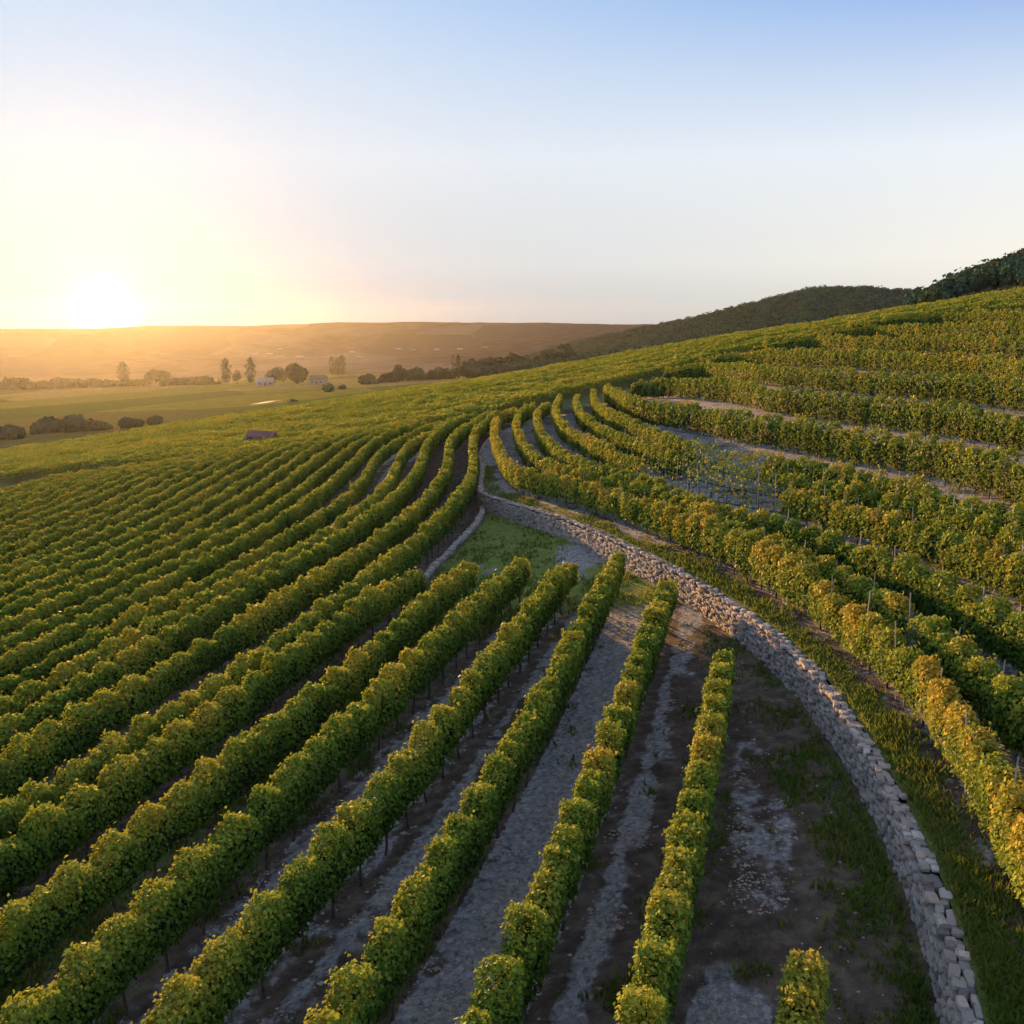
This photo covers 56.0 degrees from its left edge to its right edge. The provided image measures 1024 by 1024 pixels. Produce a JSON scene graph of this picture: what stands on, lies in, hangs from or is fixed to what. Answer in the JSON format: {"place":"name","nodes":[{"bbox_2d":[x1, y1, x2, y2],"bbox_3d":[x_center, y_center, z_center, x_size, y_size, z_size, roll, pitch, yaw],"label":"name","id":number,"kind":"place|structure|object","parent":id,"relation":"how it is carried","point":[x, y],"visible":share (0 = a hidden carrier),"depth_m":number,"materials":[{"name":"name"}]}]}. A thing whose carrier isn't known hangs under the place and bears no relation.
{"place":"outdoors","nodes":[
{"label":"outdoors","id":0,"kind":"place"},
{"bbox_2d":[0,295,989,1023],"bbox_3d":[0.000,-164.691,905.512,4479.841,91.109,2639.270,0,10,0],"label":"ground","id":1,"kind":"structure","parent":0,"point":[188,351],"depth_m":20.43,"materials":[{"name":"brown soil"}]},
{"bbox_2d":[0,377,15,389],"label":"hedge tree","id":2,"kind":"object","parent":1,"relation":"on","point":[3,385],"visible":0.4,"depth_m":630.15,"materials":[{"name":"green plant"}]},
{"bbox_2d":[0,423,26,439],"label":"meadow bush","id":3,"kind":"object","parent":1,"relation":"on","point":[11,432],"visible":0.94,"depth_m":167.26,"materials":[{"name":"green plant"}]},
{"bbox_2d":[6,378,38,389],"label":"hedge tree","id":4,"kind":"object","parent":1,"relation":"on","point":[20,384],"visible":0.99,"depth_m":617.08,"materials":[{"name":"green plant"}]},
{"bbox_2d":[0,471,68,491],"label":"vine row","id":5,"kind":"object","parent":1,"relation":"on","point":[13,486],"visible":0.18,"depth_m":85.92,"materials":[{"name":"green plant"}]},
{"bbox_2d":[35,380,47,388],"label":"hedge tree","id":6,"kind":"object","parent":1,"relation":"on","point":[41,385],"visible":0.34,"depth_m":633.39,"materials":[{"name":"green plant"}]},
{"bbox_2d":[29,415,61,434],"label":"meadow bush","id":7,"kind":"object","parent":1,"relation":"on","point":[47,424],"visible":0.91,"depth_m":180.33,"materials":[{"name":"green plant"}]},
{"bbox_2d":[0,469,91,496],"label":"vine row","id":8,"kind":"object","parent":1,"relation":"on","point":[21,488],"visible":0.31,"depth_m":84.66,"materials":[{"name":"green plant"}]},
{"bbox_2d":[0,466,111,502],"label":"vine row","id":9,"kind":"object","parent":1,"relation":"on","point":[66,477],"visible":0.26,"depth_m":84.22,"materials":[{"name":"green plant"}]},
{"bbox_2d":[43,375,68,388],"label":"hedge tree","id":10,"kind":"object","parent":1,"relation":"on","point":[58,383],"visible":0.92,"depth_m":628.58,"materials":[{"name":"green plant"}]},
{"bbox_2d":[0,462,132,507],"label":"vine row","id":11,"kind":"object","parent":1,"relation":"on","point":[18,497],"visible":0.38,"depth_m":79.71,"materials":[{"name":"green plant"}]},
{"bbox_2d":[62,378,82,387],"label":"hedge tree","id":12,"kind":"object","parent":1,"relation":"on","point":[72,383],"visible":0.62,"depth_m":637.49,"materials":[{"name":"green plant"}]},
{"bbox_2d":[0,461,154,517],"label":"vine row","id":13,"kind":"object","parent":1,"relation":"on","point":[47,492],"visible":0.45,"depth_m":77.71,"materials":[{"name":"green plant"}]},
{"bbox_2d":[61,413,93,432],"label":"meadow bush","id":14,"kind":"object","parent":1,"relation":"on","point":[78,423],"visible":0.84,"depth_m":177.94,"materials":[{"name":"green plant"}]},
{"bbox_2d":[0,456,173,523],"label":"vine row","id":15,"kind":"object","parent":1,"relation":"on","point":[12,512],"visible":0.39,"depth_m":73.96,"materials":[{"name":"green plant"}]},
{"bbox_2d":[77,378,114,387],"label":"hedge tree","id":16,"kind":"object","parent":1,"relation":"on","point":[90,383],"visible":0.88,"depth_m":632.42,"materials":[{"name":"green plant"}]},
{"bbox_2d":[0,453,194,529],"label":"vine row","id":17,"kind":"object","parent":1,"relation":"on","point":[59,500],"visible":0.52,"depth_m":72.30,"materials":[{"name":"green plant"}]},
{"bbox_2d":[88,420,113,430],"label":"meadow bush","id":18,"kind":"object","parent":1,"relation":"on","point":[96,425],"visible":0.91,"depth_m":175.77,"materials":[{"name":"green plant"}]},
{"bbox_2d":[0,451,213,541],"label":"vine row","id":19,"kind":"object","parent":1,"relation":"on","point":[64,506],"visible":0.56,"depth_m":69.80,"materials":[{"name":"green plant"}]},
{"bbox_2d":[0,448,233,546],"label":"vine row","id":20,"kind":"object","parent":1,"relation":"on","point":[56,518],"visible":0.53,"depth_m":66.31,"materials":[{"name":"green plant"}]},
{"bbox_2d":[100,378,133,386],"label":"hedge tree","id":21,"kind":"object","parent":1,"relation":"on","point":[123,382],"visible":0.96,"depth_m":634.88,"materials":[{"name":"green plant"}]},
{"bbox_2d":[0,445,247,558],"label":"vine row","id":22,"kind":"object","parent":1,"relation":"on","point":[120,498],"visible":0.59,"depth_m":64.93,"materials":[{"name":"green plant"}]},
{"bbox_2d":[117,361,130,380],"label":"poplar tree","id":23,"kind":"object","parent":1,"relation":"on","point":[124,366],"visible":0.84,"depth_m":752.16,"materials":[{"name":"green plant"}]},
{"bbox_2d":[117,416,145,428],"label":"meadow bush","id":24,"kind":"object","parent":1,"relation":"on","point":[125,422],"visible":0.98,"depth_m":172.28,"materials":[{"name":"green plant"}]},
{"bbox_2d":[0,442,272,572],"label":"vine row","id":25,"kind":"object","parent":1,"relation":"on","point":[33,548],"visible":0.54,"depth_m":60.82,"materials":[{"name":"green plant"}]},
{"bbox_2d":[130,378,152,385],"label":"hedge tree","id":26,"kind":"object","parent":1,"relation":"on","point":[143,382],"visible":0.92,"depth_m":642.93,"materials":[{"name":"green plant"}]},
{"bbox_2d":[0,440,292,576],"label":"vine row","id":27,"kind":"object","parent":1,"relation":"on","point":[149,502],"visible":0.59,"depth_m":60.13,"materials":[{"name":"green plant"}]},
{"bbox_2d":[146,414,163,424],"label":"meadow bush","id":28,"kind":"object","parent":1,"relation":"on","point":[155,420],"visible":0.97,"depth_m":173.29,"materials":[{"name":"green plant"}]},
{"bbox_2d":[0,436,310,589],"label":"vine row","id":29,"kind":"object","parent":1,"relation":"on","point":[108,534],"visible":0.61,"depth_m":56.28,"materials":[{"name":"green plant"}]},
{"bbox_2d":[144,369,170,383],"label":"round tree","id":30,"kind":"object","parent":1,"relation":"on","point":[155,375],"visible":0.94,"depth_m":686.99,"materials":[{"name":"green plant"}]},
{"bbox_2d":[0,434,334,597],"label":"vine row","id":31,"kind":"object","parent":1,"relation":"on","point":[10,588],"visible":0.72,"depth_m":53.79,"materials":[{"name":"green plant"}]},
{"bbox_2d":[159,378,188,385],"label":"hedge tree","id":32,"kind":"object","parent":1,"relation":"on","point":[173,382],"visible":0.91,"depth_m":571.63,"materials":[{"name":"green plant"}]},
{"bbox_2d":[0,431,348,616],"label":"vine row","id":33,"kind":"object","parent":1,"relation":"on","point":[175,524],"visible":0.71,"depth_m":51.13,"materials":[{"name":"green plant"}]},
{"bbox_2d":[0,428,370,627],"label":"vine row","id":34,"kind":"object","parent":1,"relation":"on","point":[258,489],"visible":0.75,"depth_m":50.14,"materials":[{"name":"green plant"}]},
{"bbox_2d":[179,376,197,384],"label":"hedge tree","id":35,"kind":"object","parent":1,"relation":"on","point":[190,380],"visible":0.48,"depth_m":647.99,"materials":[{"name":"green plant"}]},
{"bbox_2d":[0,425,390,639],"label":"vine row","id":36,"kind":"object","parent":1,"relation":"on","point":[271,496],"visible":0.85,"depth_m":45.24,"materials":[{"name":"green plant"}]},
{"bbox_2d":[0,423,409,655],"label":"vine row","id":37,"kind":"object","parent":1,"relation":"on","point":[317,478],"visible":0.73,"depth_m":44.03,"materials":[{"name":"green plant"}]},
{"bbox_2d":[193,375,221,384],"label":"hedge tree","id":38,"kind":"object","parent":1,"relation":"on","point":[203,380],"visible":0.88,"depth_m":536.26,"materials":[{"name":"green plant"}]},
{"bbox_2d":[0,421,426,676],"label":"vine row","id":39,"kind":"object","parent":1,"relation":"on","point":[23,656],"visible":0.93,"depth_m":41.24,"materials":[{"name":"green plant"}]},
{"bbox_2d":[0,566,427,909],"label":"vine row","id":40,"kind":"object","parent":1,"relation":"on","point":[234,707],"visible":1,"depth_m":22.46,"materials":[{"name":"green plant"}]},
{"bbox_2d":[0,420,441,700],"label":"vine row","id":41,"kind":"object","parent":1,"relation":"on","point":[311,525],"visible":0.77,"depth_m":38.87,"materials":[{"name":"green plant"}]},
{"bbox_2d":[219,358,231,383],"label":"poplar tree","id":42,"kind":"object","parent":1,"relation":"on","point":[225,371],"visible":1,"depth_m":545.36,"materials":[{"name":"green plant"}]},
{"bbox_2d":[0,416,454,736],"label":"vine row","id":43,"kind":"object","parent":1,"relation":"on","point":[12,704],"visible":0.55,"depth_m":33.93,"materials":[{"name":"green plant"}]},
{"bbox_2d":[231,369,240,383],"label":"round tree","id":44,"kind":"object","parent":1,"relation":"on","point":[236,376],"visible":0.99,"depth_m":530.66,"materials":[{"name":"green plant"}]},
{"bbox_2d":[0,411,477,765],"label":"vine row","id":45,"kind":"object","parent":1,"relation":"on","point":[159,648],"visible":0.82,"depth_m":33.54,"materials":[{"name":"green plant"}]},
{"bbox_2d":[0,560,478,994],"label":"vine row","id":46,"kind":"object","parent":1,"relation":"on","point":[53,917],"visible":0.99,"depth_m":19.63,"materials":[{"name":"green plant"}]},
{"bbox_2d":[0,409,491,805],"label":"vine row","id":47,"kind":"object","parent":1,"relation":"on","point":[37,762],"visible":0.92,"depth_m":28.93,"materials":[{"name":"green plant"}]},
{"bbox_2d":[244,357,255,383],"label":"poplar tree","id":48,"kind":"object","parent":1,"relation":"on","point":[250,379],"visible":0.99,"depth_m":521.22,"materials":[{"name":"green plant"}]},
{"bbox_2d":[0,409,501,861],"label":"vine row","id":49,"kind":"object","parent":1,"relation":"on","point":[399,559],"visible":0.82,"depth_m":26.97,"materials":[{"name":"green plant"}]},
{"bbox_2d":[243,430,277,440],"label":"hut","id":50,"kind":"object","parent":1,"relation":"on","point":[252,434],"visible":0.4,"depth_m":97.87,"materials":[{"name":"grey wood"}]},
{"bbox_2d":[255,377,273,385],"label":"white house","id":51,"kind":"structure","parent":1,"relation":"on","point":[264,381],"depth_m":474.09,"materials":[{"name":"paint"}]},
{"bbox_2d":[0,554,530,1023],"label":"vine row","id":52,"kind":"object","parent":1,"relation":"on","point":[135,943],"visible":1,"depth_m":17.86,"materials":[{"name":"green plant"}]},
{"bbox_2d":[265,367,285,382],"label":"round tree","id":53,"kind":"object","parent":1,"relation":"on","point":[276,374],"visible":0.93,"depth_m":516.18,"materials":[{"name":"green plant"}]},
{"bbox_2d":[285,363,308,383],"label":"round tree","id":54,"kind":"object","parent":1,"relation":"on","point":[296,373],"visible":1,"depth_m":477.13,"materials":[{"name":"green plant"}]},
{"bbox_2d":[308,375,327,384],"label":"farm shed","id":55,"kind":"structure","parent":1,"relation":"on","point":[317,379],"depth_m":453.97,"materials":[{"name":"paint"}]},
{"bbox_2d":[322,383,334,391],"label":"meadow bush","id":56,"kind":"object","parent":1,"relation":"on","point":[329,387],"visible":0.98,"depth_m":329.35,"materials":[{"name":"green plant"}]},
{"bbox_2d":[328,356,336,374],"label":"cypress tree","id":57,"kind":"object","parent":1,"relation":"on","point":[331,366],"visible":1,"depth_m":792.66,"materials":[{"name":"green plant"}]},
{"bbox_2d":[334,358,339,374],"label":"cypress tree","id":58,"kind":"object","parent":1,"relation":"on","point":[337,370],"visible":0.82,"depth_m":802.55,"materials":[{"name":"green plant"}]},
{"bbox_2d":[337,355,345,374],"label":"cypress tree","id":59,"kind":"object","parent":1,"relation":"on","point":[341,357],"visible":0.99,"depth_m":802.73,"materials":[{"name":"green plant"}]},
{"bbox_2d":[337,384,346,389],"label":"meadow bush","id":60,"kind":"object","parent":1,"relation":"on","point":[343,387],"visible":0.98,"depth_m":350.60,"materials":[{"name":"green plant"}]},
{"bbox_2d":[130,562,579,1023],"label":"vine row","id":61,"kind":"object","parent":1,"relation":"on","point":[254,942],"visible":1,"depth_m":16.97,"materials":[{"name":"green plant"}]},
{"bbox_2d":[358,373,378,384],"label":"dark tree","id":62,"kind":"object","parent":1,"relation":"on","point":[368,378],"visible":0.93,"depth_m":419.95,"materials":[{"name":"green plant"}]},
{"bbox_2d":[377,372,399,382],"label":"dark tree","id":63,"kind":"object","parent":1,"relation":"on","point":[388,377],"visible":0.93,"depth_m":434.12,"materials":[{"name":"green plant"}]},
{"bbox_2d":[391,364,406,380],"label":"dark tree","id":64,"kind":"object","parent":1,"relation":"on","point":[398,369],"visible":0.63,"depth_m":449.31,"materials":[{"name":"green plant"}]},
{"bbox_2d":[404,365,425,380],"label":"dark tree","id":65,"kind":"object","parent":1,"relation":"on","point":[416,373],"visible":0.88,"depth_m":461.75,"materials":[{"name":"green plant"}]},
{"bbox_2d":[424,368,440,379],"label":"dark tree","id":66,"kind":"object","parent":1,"relation":"on","point":[433,375],"visible":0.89,"depth_m":477.71,"materials":[{"name":"green plant"}]},
{"bbox_2d":[435,366,456,378],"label":"dark tree","id":67,"kind":"object","parent":1,"relation":"on","point":[444,373],"visible":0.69,"depth_m":491.29,"materials":[{"name":"green plant"}]},
{"bbox_2d":[450,355,454,378],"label":"poplar tree","id":68,"kind":"object","parent":1,"relation":"on","point":[453,364],"visible":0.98,"depth_m":474.02,"materials":[{"name":"green plant"}]},
{"bbox_2d":[423,506,485,582],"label":"stone kerb","id":69,"kind":"structure","parent":1,"relation":"on","point":[444,556],"depth_m":43.61,"materials":[{"name":"grey stone"}]},
{"bbox_2d":[454,354,462,378],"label":"poplar tree","id":70,"kind":"object","parent":1,"relation":"on","point":[457,368],"visible":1,"depth_m":473.70,"materials":[{"name":"green plant"}]},
{"bbox_2d":[300,548,626,1023],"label":"vine row","id":71,"kind":"object","parent":1,"relation":"on","point":[403,934],"visible":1,"depth_m":16.49,"materials":[{"name":"green plant"}]},
{"bbox_2d":[459,358,489,377],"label":"dark tree","id":72,"kind":"object","parent":1,"relation":"on","point":[473,368],"visible":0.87,"depth_m":503.25,"materials":[{"name":"green plant"}]},
{"bbox_2d":[478,356,505,374],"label":"dark tree","id":73,"kind":"object","parent":1,"relation":"on","point":[486,361],"visible":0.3,"depth_m":517.65,"materials":[{"name":"green plant"}]},
{"bbox_2d":[0,405,1023,1023],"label":"grass","id":74,"kind":"structure","parent":1,"relation":"on","point":[918,795],"depth_m":17.11,"materials":[{"name":"green plant"}]},
{"bbox_2d":[0,286,1023,478],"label":"vineyard canopy","id":75,"kind":"object","parent":1,"relation":"on","point":[408,404],"visible":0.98,"depth_m":117.15,"materials":[{"name":"green plant"}]},
{"bbox_2d":[503,352,531,363],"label":"dark tree","id":76,"kind":"object","parent":1,"relation":"on","point":[513,357],"visible":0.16,"depth_m":531.96,"materials":[{"name":"green plant"}]},
{"bbox_2d":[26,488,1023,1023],"bbox_3d":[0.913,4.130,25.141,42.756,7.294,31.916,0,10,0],"label":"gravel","id":77,"kind":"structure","parent":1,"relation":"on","point":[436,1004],"depth_m":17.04,"materials":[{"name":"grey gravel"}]},
{"bbox_2d":[531,346,562,360],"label":"dark tree","id":78,"kind":"object","parent":1,"relation":"on","point":[548,354],"visible":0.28,"depth_m":559.43,"materials":[{"name":"green plant"}]},
{"bbox_2d":[454,577,679,1023],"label":"vine row","id":79,"kind":"object","parent":1,"relation":"on","point":[518,967],"visible":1,"depth_m":15.54,"materials":[{"name":"green plant"}]},
{"bbox_2d":[557,343,576,358],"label":"dark tree","id":80,"kind":"object","parent":1,"relation":"on","point":[565,348],"visible":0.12,"depth_m":573.26,"materials":[{"name":"green plant"}]},
{"bbox_2d":[610,345,620,351],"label":"dark tree","id":81,"kind":"object","parent":1,"relation":"on","point":[615,348],"visible":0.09,"depth_m":623.49,"materials":[{"name":"green plant"}]},
{"bbox_2d":[612,648,735,1023],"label":"vine row","id":82,"kind":"object","parent":1,"relation":"on","point":[649,993],"visible":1,"depth_m":14.28,"materials":[{"name":"green plant"}]},
{"bbox_2d":[454,285,913,376],"bbox_3d":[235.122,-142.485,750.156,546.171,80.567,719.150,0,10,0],"label":"hill woods","id":83,"kind":"object","parent":1,"relation":"on","point":[809,304],"visible":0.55,"depth_m":726.68,"materials":[{"name":"green plant"}]},
{"bbox_2d":[476,430,983,1023],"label":"stone wall","id":84,"kind":"structure","parent":1,"relation":"on","point":[882,796],"depth_m":19.45,"materials":[{"name":"grey stone"}]},
{"bbox_2d":[774,946,831,1023],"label":"vine row","id":85,"kind":"object","parent":1,"relation":"on","point":[804,998],"visible":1,"depth_m":11.82,"materials":[{"name":"green plant"}]},
{"bbox_2d":[903,248,1023,305],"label":"slope woods","id":86,"kind":"object","parent":1,"relation":"on","point":[1008,269],"visible":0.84,"depth_m":205.64,"materials":[{"name":"green plant"}]},
{"bbox_2d":[0,0,1023,328],"label":"sky","id":87,"kind":"structure","parent":0,"point":[163,162],"materials":[{"name":"blue"}]},
{"bbox_2d":[483,306,1023,1023],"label":"terrace ground","id":88,"kind":"structure","parent":0,"point":[871,678],"depth_m":34.20,"materials":[{"name":"green plant"}]},
{"bbox_2d":[489,406,1023,906],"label":"vine row","id":89,"kind":"object","parent":88,"relation":"on","point":[931,696],"visible":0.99,"depth_m":22.22,"materials":[{"name":"green plant"}]},
{"bbox_2d":[511,402,1023,758],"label":"vine row","id":90,"kind":"object","parent":88,"relation":"on","point":[994,699],"visible":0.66,"depth_m":22.13,"materials":[{"name":"green plant"}]},
{"bbox_2d":[532,402,1023,676],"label":"vine row","id":91,"kind":"object","parent":88,"relation":"on","point":[1002,639],"visible":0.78,"depth_m":25.14,"materials":[{"name":"green plant"}]},
{"bbox_2d":[551,393,1023,611],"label":"vine row","id":92,"kind":"object","parent":88,"relation":"on","point":[938,547],"visible":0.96,"depth_m":30.09,"materials":[{"name":"green plant"}]},
{"bbox_2d":[572,394,1023,566],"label":"vine row","id":93,"kind":"object","parent":88,"relation":"on","point":[624,442],"visible":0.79,"depth_m":35.12,"materials":[{"name":"green plant"}]},
{"bbox_2d":[589,388,1023,541],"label":"vine row","id":94,"kind":"object","parent":88,"relation":"on","point":[611,417],"visible":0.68,"depth_m":39.34,"materials":[{"name":"green plant"}]},
{"bbox_2d":[603,383,1023,508],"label":"vine row","id":95,"kind":"object","parent":88,"relation":"on","point":[964,466],"visible":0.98,"depth_m":43.16,"materials":[{"name":"green plant"}]},
{"bbox_2d":[630,375,1023,450],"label":"vine row","id":96,"kind":"object","parent":88,"relation":"on","point":[933,419],"visible":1,"depth_m":52.03,"materials":[{"name":"green plant"}]},
{"bbox_2d":[663,360,1023,412],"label":"vine row","id":97,"kind":"object","parent":88,"relation":"on","point":[978,390],"visible":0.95,"depth_m":61.95,"materials":[{"name":"green plant"}]},
{"bbox_2d":[695,346,1023,385],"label":"vine row","id":98,"kind":"object","parent":88,"relation":"on","point":[886,361],"visible":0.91,"depth_m":74.62,"materials":[{"name":"green plant"}]},
{"bbox_2d":[751,331,1023,360],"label":"vine row","id":99,"kind":"object","parent":88,"relation":"on","point":[1008,349],"visible":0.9,"depth_m":83.69,"materials":[{"name":"green plant"}]},
{"bbox_2d":[800,319,1023,341],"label":"vine row","id":100,"kind":"object","parent":88,"relation":"on","point":[896,331],"visible":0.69,"depth_m":94.72,"materials":[{"name":"green plant"}]},
{"bbox_2d":[847,308,1023,328],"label":"vine row","id":101,"kind":"object","parent":88,"relation":"on","point":[1003,315],"visible":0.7,"depth_m":108.49,"materials":[{"name":"green plant"}]},
{"bbox_2d":[945,280,1023,299],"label":"vine row","id":102,"kind":"object","parent":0,"point":[1000,287],"visible":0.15,"depth_m":190.73,"materials":[{"name":"green plant"}]}
]}

